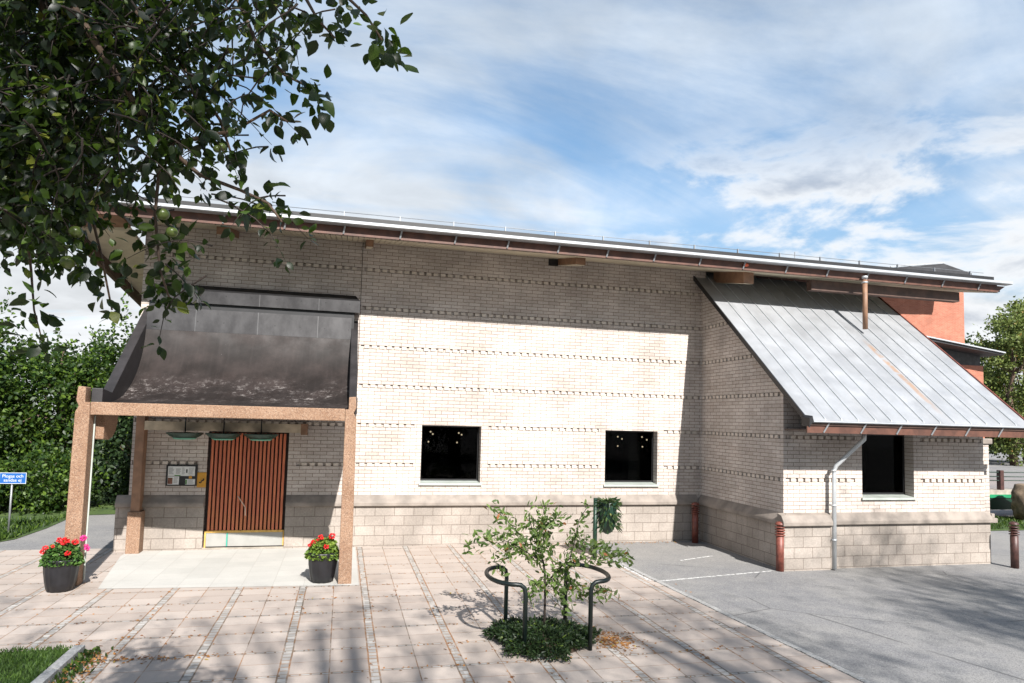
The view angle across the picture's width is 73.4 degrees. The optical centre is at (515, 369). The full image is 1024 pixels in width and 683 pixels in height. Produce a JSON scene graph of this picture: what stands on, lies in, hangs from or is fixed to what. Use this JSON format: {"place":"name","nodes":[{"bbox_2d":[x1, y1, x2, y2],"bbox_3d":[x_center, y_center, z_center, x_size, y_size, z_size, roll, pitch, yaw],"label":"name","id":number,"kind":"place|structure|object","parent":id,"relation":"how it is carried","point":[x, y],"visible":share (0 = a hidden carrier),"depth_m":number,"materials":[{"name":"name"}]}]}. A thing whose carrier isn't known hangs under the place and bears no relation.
{"place":"outdoors","nodes":[
{"label":"outdoors","id":0,"kind":"place"},
{"bbox_2d":[0,513,65,540],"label":"grass","id":1,"kind":"structure","parent":0,"point":[27,525],"depth_m":15.32,"materials":[{"name":"green plant"}]},
{"bbox_2d":[0,643,74,682],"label":"lawn","id":2,"kind":"structure","parent":0,"point":[23,663],"depth_m":7.05,"materials":[{"name":"green plant"}]},
{"bbox_2d":[0,0,418,362],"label":"apple tree","id":3,"kind":"object","parent":2,"relation":"on","point":[56,149],"visible":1,"depth_m":2.04,"materials":[{"name":"green plant"}]},
{"bbox_2d":[98,547,358,588],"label":"porch floor","id":4,"kind":"structure","parent":0,"point":[221,568],"depth_m":11.72,"materials":[{"name":"beige concrete"}]},
{"bbox_2d":[308,549,337,582],"bbox_3d":[-3.119,3.179,11.110,0.486,0.477,0.486,3,-4,-14],"label":"flower pot","id":5,"kind":"object","parent":4,"relation":"on","point":[323,571],"visible":0.75,"depth_m":10.93,"materials":[{"name":"plastic"}]},
{"bbox_2d":[304,533,338,560],"bbox_3d":[-3.109,2.856,11.138,0.609,0.426,0.562,3,-4,-14],"label":"geranium","id":6,"kind":"object","parent":5,"relation":"in","point":[328,544],"visible":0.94,"depth_m":11.01,"materials":[{"name":"green plant"}]},
{"bbox_2d":[0,543,862,682],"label":"paving","id":7,"kind":"structure","parent":0,"point":[277,641],"depth_m":8.71,"materials":[{"name":"beige stone"}]},
{"bbox_2d":[43,555,79,592],"bbox_3d":[-6.724,3.024,10.159,0.482,0.477,0.481,3,-4,-14],"label":"flower pot","id":8,"kind":"object","parent":7,"relation":"on","point":[61,578],"visible":0.81,"depth_m":9.99,"materials":[{"name":"plastic"}]},
{"bbox_2d":[38,535,89,566],"bbox_3d":[-6.708,2.685,10.188,0.582,0.444,0.590,-1,-5,32],"label":"geranium","id":9,"kind":"object","parent":8,"relation":"in","point":[64,546],"visible":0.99,"depth_m":10.08,"materials":[{"name":"green plant"}]},
{"bbox_2d":[51,645,113,682],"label":"weeds","id":10,"kind":"object","parent":7,"relation":"on","point":[79,668],"visible":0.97,"depth_m":7.10,"materials":[{"name":"green plant"}]},
{"bbox_2d":[6,541,763,682],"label":"fallen leaves","id":11,"kind":"object","parent":7,"relation":"on","point":[611,639],"visible":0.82,"depth_m":8.25,"materials":[{"name":"brown plant"}]},
{"bbox_2d":[484,565,527,653],"bbox_3d":[-0.176,2.920,8.349,0.404,0.874,1.004,3,-4,-14],"label":"hoop guard","id":12,"kind":"object","parent":7,"relation":"on","point":[506,583],"visible":0.84,"depth_m":7.95,"materials":[{"name":"green paint"}]},
{"bbox_2d":[501,630,580,655],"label":"soil","id":13,"kind":"structure","parent":7,"relation":"on","point":[573,650],"depth_m":8.07,"materials":[{"name":"brown soil"}]},
{"bbox_2d":[482,614,601,661],"bbox_3d":[0.265,3.215,8.338,1.445,0.276,1.449,0,-4,16],"label":"ground cover","id":14,"kind":"object","parent":7,"relation":"on","point":[573,633],"visible":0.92,"depth_m":8.18,"materials":[{"name":"green plant"}]},
{"bbox_2d":[462,496,634,623],"bbox_3d":[0.504,2.468,8.633,2.502,1.751,1.049,3,-4,-14],"label":"sapling","id":15,"kind":"object","parent":7,"relation":"on","point":[542,526],"visible":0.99,"depth_m":8.53,"materials":[{"name":"green plant"}]},
{"bbox_2d":[563,563,610,650],"bbox_3d":[0.944,2.971,8.648,0.404,0.874,1.004,3,-4,-14],"label":"hoop guard","id":16,"kind":"object","parent":7,"relation":"on","point":[591,589],"visible":0.72,"depth_m":8.16,"materials":[{"name":"green paint"}]},
{"bbox_2d":[593,498,616,559],"bbox_3d":[1.778,3.133,13.540,0.433,1.200,0.379,0,-4,22],"label":"planter post","id":17,"kind":"object","parent":7,"relation":"on","point":[606,526],"visible":0.75,"depth_m":13.43,"materials":[{"name":"green paint"}]},
{"bbox_2d":[591,497,623,533],"bbox_3d":[1.797,2.876,13.536,0.662,0.781,0.673,3,-4,-14],"label":"trailing plant","id":18,"kind":"object","parent":17,"relation":"on","point":[617,505],"visible":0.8,"depth_m":13.39,"materials":[{"name":"green plant"}]},
{"bbox_2d":[579,544,872,682],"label":"kerb","id":19,"kind":"structure","parent":7,"relation":"on","point":[826,662],"depth_m":9.02,"materials":[{"name":"stone"}]},
{"bbox_2d":[0,410,1023,682],"bbox_3d":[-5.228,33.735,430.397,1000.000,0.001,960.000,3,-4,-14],"label":"ground","id":20,"kind":"structure","parent":0,"point":[932,624],"depth_m":10.63,"materials":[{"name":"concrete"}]},
{"bbox_2d":[31,645,84,682],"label":"kerb","id":21,"kind":"structure","parent":20,"relation":"on","point":[48,674],"depth_m":7.00,"materials":[{"name":"stone"}]},
{"bbox_2d":[0,480,121,541],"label":"verge","id":22,"kind":"structure","parent":20,"relation":"on","point":[108,508],"depth_m":17.62,"materials":[{"name":"green plant"}]},
{"bbox_2d":[0,473,26,532],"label":"road sign","id":23,"kind":"object","parent":22,"relation":"on","point":[13,478],"visible":1,"depth_m":14.36,"materials":[{"name":"metal"}]},
{"bbox_2d":[0,457,39,504],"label":"shrub","id":24,"kind":"object","parent":22,"relation":"on","point":[5,471],"visible":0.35,"depth_m":17.32,"materials":[{"name":"green plant"}]},
{"bbox_2d":[0,287,69,471],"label":"broadleaf tree","id":25,"kind":"object","parent":22,"relation":"on","point":[7,361],"visible":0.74,"depth_m":19.86,"materials":[{"name":"green plant"}]},
{"bbox_2d":[0,440,115,515],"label":"shrub","id":26,"kind":"object","parent":22,"relation":"on","point":[51,484],"visible":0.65,"depth_m":17.65,"materials":[{"name":"green plant"}]},
{"bbox_2d":[0,319,124,477],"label":"broadleaf tree","id":27,"kind":"object","parent":22,"relation":"on","point":[67,380],"visible":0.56,"depth_m":20.43,"materials":[{"name":"green plant"}]},
{"bbox_2d":[10,331,118,474],"bbox_3d":[-16.198,1.393,25.367,5.349,5.643,5.351,-1,-5,28],"label":"broadleaf tree","id":28,"kind":"object","parent":22,"relation":"on","point":[105,336],"depth_m":24.52,"materials":[{"name":"green plant"}]},
{"bbox_2d":[43,292,137,488],"bbox_3d":[-13.432,0.759,23.460,4.191,6.795,4.135,3,-4,-14],"label":"broadleaf tree","id":29,"kind":"object","parent":22,"relation":"on","point":[114,354],"visible":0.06,"depth_m":23.16,"materials":[{"name":"green plant"}]},
{"bbox_2d":[54,388,133,503],"bbox_3d":[-10.741,2.153,19.603,3.992,3.582,4.218,3,-4,-14],"label":"shrub","id":30,"kind":"object","parent":22,"relation":"on","point":[121,465],"visible":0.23,"depth_m":18.80,"materials":[{"name":"green plant"}]},
{"bbox_2d":[64,188,1023,585],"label":"brick hall","id":31,"kind":"structure","parent":20,"relation":"on","point":[390,382],"depth_m":14.27,"materials":[{"name":"beige brick"}]},
{"bbox_2d":[165,464,197,485],"bbox_3d":[-6.512,2.058,13.399,0.560,0.410,0.030,3,-4,-14],"label":"notice board","id":32,"kind":"object","parent":31,"relation":"attached to","point":[180,475],"visible":1,"depth_m":13.40,"materials":[{"name":"white paper"}]},
{"bbox_2d":[166,417,203,439],"bbox_3d":[-6.194,1.035,12.892,0.660,0.546,0.660,3,-4,-14],"label":"dish lamp","id":33,"kind":"object","parent":31,"relation":"hanging from","point":[184,435],"visible":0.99,"depth_m":12.70,"materials":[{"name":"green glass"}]},
{"bbox_2d":[197,472,206,486],"bbox_3d":[-6.163,2.163,13.482,0.165,0.290,0.026,3,-4,-14],"label":"plate sign","id":34,"kind":"object","parent":31,"relation":"attached to","point":[201,479],"visible":1,"depth_m":13.48,"materials":[{"name":"yellow metal"}]},
{"bbox_2d":[205,418,241,439],"bbox_3d":[-5.540,1.064,13.054,0.660,0.546,0.660,3,-4,-14],"label":"dish lamp","id":35,"kind":"object","parent":31,"relation":"hanging from","point":[223,436],"visible":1,"depth_m":12.86,"materials":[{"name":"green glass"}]},
{"bbox_2d":[202,431,288,549],"bbox_3d":[-5.355,2.402,13.715,1.625,2.310,0.220,3,-4,-14],"label":"door","id":36,"kind":"structure","parent":31,"relation":"in","point":[246,489],"depth_m":13.69,"materials":[{"name":"wood"}]},
{"bbox_2d":[243,419,278,440],"bbox_3d":[-4.888,1.092,13.216,0.660,0.546,0.660,3,-4,-14],"label":"dish lamp","id":37,"kind":"object","parent":31,"relation":"hanging from","point":[259,437],"visible":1,"depth_m":13.02,"materials":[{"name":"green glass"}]},
{"bbox_2d":[419,425,481,484],"bbox_3d":[-1.406,1.843,14.827,1.350,1.263,0.320,3,-4,-14],"label":"window","id":38,"kind":"structure","parent":31,"relation":"in","point":[449,454],"depth_m":14.94,"materials":[{"name":"black glass"}]},
{"bbox_2d":[604,430,658,486],"bbox_3d":[2.617,2.043,15.865,1.350,1.263,0.400,3,-4,-14],"label":"window","id":39,"kind":"structure","parent":31,"relation":"in","point":[628,454],"depth_m":15.95,"materials":[{"name":"black glass"}]},
{"bbox_2d":[861,434,917,499],"bbox_3d":[7.402,1.945,13.809,1.290,1.293,0.340,3,-4,-14],"label":"window","id":40,"kind":"structure","parent":31,"relation":"in","point":[883,459],"depth_m":13.96,"materials":[{"name":"black glass"}]},
{"bbox_2d":[597,553,771,581],"bbox_3d":[2.602,3.702,12.867,3.889,0.004,2.259,-1,-5,31],"label":"road marking","id":41,"kind":"object","parent":20,"relation":"on","point":[686,578],"visible":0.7,"depth_m":12.26,"materials":[{"name":"paint"}]},
{"bbox_2d":[691,502,699,542],"bbox_3d":[4.113,3.495,15.713,0.190,0.915,0.190,3,-4,-14],"label":"bollard","id":42,"kind":"object","parent":20,"relation":"on","point":[695,513],"visible":1,"depth_m":15.65,"materials":[{"name":"brown metal"}]},
{"bbox_2d":[775,521,784,571],"bbox_3d":[4.964,3.313,12.890,0.190,0.915,0.190,3,-4,-14],"label":"bollard","id":43,"kind":"object","parent":20,"relation":"on","point":[779,549],"visible":0.99,"depth_m":12.83,"materials":[{"name":"brown metal"}]},
{"bbox_2d":[881,262,1005,437],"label":"red brick building","id":44,"kind":"structure","parent":20,"relation":"on","point":[940,325],"depth_m":42.56,"materials":[{"name":"brick"}]},
{"bbox_2d":[965,333,1019,457],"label":"dark tree","id":45,"kind":"object","parent":20,"relation":"on","point":[967,341],"visible":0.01,"depth_m":65.82,"materials":[{"name":"green plant"}]},
{"bbox_2d":[970,299,1023,465],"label":"birch tree","id":46,"kind":"object","parent":20,"relation":"on","point":[1011,344],"visible":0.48,"depth_m":56.09,"materials":[{"name":"green plant"}]},
{"bbox_2d":[973,295,1023,463],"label":"birch tree","id":47,"kind":"object","parent":20,"relation":"on","point":[1004,374],"visible":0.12,"depth_m":60.43,"materials":[{"name":"green plant"}]},
{"bbox_2d":[989,470,1023,509],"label":"bridge parapet","id":48,"kind":"structure","parent":20,"relation":"on","point":[1000,496],"depth_m":21.93,"materials":[{"name":"concrete"}]},
{"bbox_2d":[990,515,1023,530],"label":"verge","id":49,"kind":"structure","parent":20,"relation":"on","point":[1004,528],"depth_m":19.45,"materials":[{"name":"green plant"}]},
{"bbox_2d":[1011,483,1023,520],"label":"boulder","id":50,"kind":"object","parent":49,"relation":"on","point":[1017,499],"visible":0.95,"depth_m":20.91,"materials":[{"name":"brown stone"}]},
{"bbox_2d":[1008,522,1019,568],"bbox_3d":[9.997,3.508,13.761,0.190,0.915,0.190,3,-4,-14],"label":"bollard","id":51,"kind":"object","parent":20,"relation":"on","point":[1014,549],"visible":1,"depth_m":13.71,"materials":[{"name":"brown metal"}]},
{"bbox_2d":[0,0,1023,409],"label":"sky","id":52,"kind":"structure","parent":0,"point":[889,132],"materials":[{"name":"blue"}]},
{"bbox_2d":[989,448,1023,487],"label":"building","id":53,"kind":"structure","parent":0,"point":[994,465],"depth_m":49.18,"materials":[{"name":"concrete"}]}
]}

